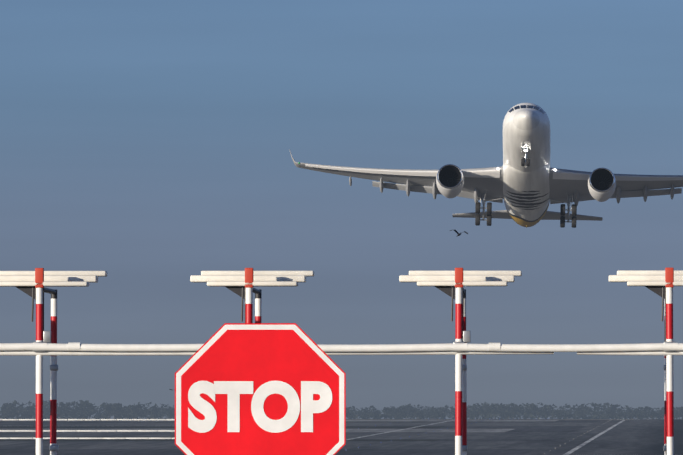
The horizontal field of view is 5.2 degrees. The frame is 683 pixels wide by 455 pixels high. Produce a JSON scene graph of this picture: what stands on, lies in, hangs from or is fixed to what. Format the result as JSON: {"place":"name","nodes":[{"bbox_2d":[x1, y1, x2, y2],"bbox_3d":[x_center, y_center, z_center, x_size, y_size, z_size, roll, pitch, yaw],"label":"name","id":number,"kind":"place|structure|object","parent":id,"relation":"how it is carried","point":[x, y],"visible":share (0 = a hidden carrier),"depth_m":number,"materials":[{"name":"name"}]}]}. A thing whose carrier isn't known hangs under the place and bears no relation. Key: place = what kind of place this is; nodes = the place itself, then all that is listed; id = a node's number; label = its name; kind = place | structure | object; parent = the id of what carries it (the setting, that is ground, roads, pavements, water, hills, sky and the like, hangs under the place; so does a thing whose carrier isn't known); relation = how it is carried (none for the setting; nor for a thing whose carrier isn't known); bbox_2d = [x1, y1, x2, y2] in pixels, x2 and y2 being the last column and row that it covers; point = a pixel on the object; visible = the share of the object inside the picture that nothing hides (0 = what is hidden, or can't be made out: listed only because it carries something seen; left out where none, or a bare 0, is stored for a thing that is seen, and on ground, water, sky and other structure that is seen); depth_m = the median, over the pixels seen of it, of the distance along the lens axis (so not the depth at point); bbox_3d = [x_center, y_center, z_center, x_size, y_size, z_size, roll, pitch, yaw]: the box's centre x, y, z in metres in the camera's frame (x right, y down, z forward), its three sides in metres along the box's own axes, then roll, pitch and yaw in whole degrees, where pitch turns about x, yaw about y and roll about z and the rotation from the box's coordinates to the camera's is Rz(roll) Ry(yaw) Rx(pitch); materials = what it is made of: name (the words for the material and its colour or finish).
{"place":"outdoors","nodes":[
{"label":"outdoors","id":0,"kind":"place"},
{"bbox_2d":[0,420,598,454],"bbox_3d":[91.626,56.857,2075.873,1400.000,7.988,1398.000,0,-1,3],"label":"apron pavement","id":1,"kind":"structure","parent":0,"point":[504,437],"depth_m":2010.29,"materials":[{"name":"grey asphalt"}]},
{"bbox_2d":[0,419,174,438],"bbox_3d":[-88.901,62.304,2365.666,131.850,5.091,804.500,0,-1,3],"label":"apron barrier blocks","id":2,"kind":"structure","parent":1,"relation":"on","point":[91,430],"depth_m":2220.51,"materials":[{"name":"white paint"}]},
{"bbox_2d":[0,418,681,419],"bbox_3d":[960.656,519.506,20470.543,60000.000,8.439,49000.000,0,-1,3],"label":"terrain","id":3,"kind":"structure","parent":0,"point":[443,419],"depth_m":4309.34,"materials":[{"name":"green plant"}]},
{"bbox_2d":[175,323,345,454],"bbox_3d":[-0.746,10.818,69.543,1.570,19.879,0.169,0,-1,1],"label":"stop sign","id":4,"kind":"object","parent":3,"relation":"on","point":[260,388],"visible":1,"depth_m":69.69,"materials":[{"name":"red metal"}]},
{"bbox_2d":[0,268,682,454],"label":"localizer antenna array","id":5,"kind":"object","parent":3,"relation":"on","point":[242,284],"visible":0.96,"depth_m":149.74,"materials":[{"name":"white paint"}]},
{"bbox_2d":[0,400,682,418],"bbox_3d":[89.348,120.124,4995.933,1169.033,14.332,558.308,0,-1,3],"label":"trees","id":6,"kind":"object","parent":3,"relation":"on","point":[84,409],"visible":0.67,"depth_m":4969.61,"materials":[{"name":"green plant"}]},
{"bbox_2d":[349,419,632,454],"bbox_3d":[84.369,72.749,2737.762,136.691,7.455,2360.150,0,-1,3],"label":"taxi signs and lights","id":7,"kind":"object","parent":3,"relation":"on","point":[495,419],"visible":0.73,"depth_m":2259.51},
{"bbox_2d":[0,0,682,417],"label":"sky","id":8,"kind":"structure","parent":0,"point":[146,144],"materials":[{"name":"blue"}]},
{"bbox_2d":[289,103,682,227],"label":"aircraft","id":9,"kind":"object","parent":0,"point":[527,183],"visible":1,"depth_m":952.27,"materials":[{"name":"paint"}]},
{"bbox_2d":[346,419,648,454],"bbox_3d":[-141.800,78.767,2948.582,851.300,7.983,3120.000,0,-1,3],"label":"runway markings","id":10,"kind":"object","parent":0,"point":[584,443],"depth_m":2068.18,"materials":[{"name":"paint"}]},
{"bbox_2d":[513,419,555,419],"bbox_3d":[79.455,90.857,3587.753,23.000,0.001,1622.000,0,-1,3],"label":"fence","id":11,"kind":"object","parent":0,"point":[534,419],"depth_m":4124.18,"materials":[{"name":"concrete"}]},
{"bbox_2d":[525,419,682,454],"bbox_3d":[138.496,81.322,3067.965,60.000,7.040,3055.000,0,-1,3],"label":"runway","id":12,"kind":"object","parent":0,"point":[637,437],"depth_m":1913.50,"materials":[{"name":"grey asphalt"}]}
]}

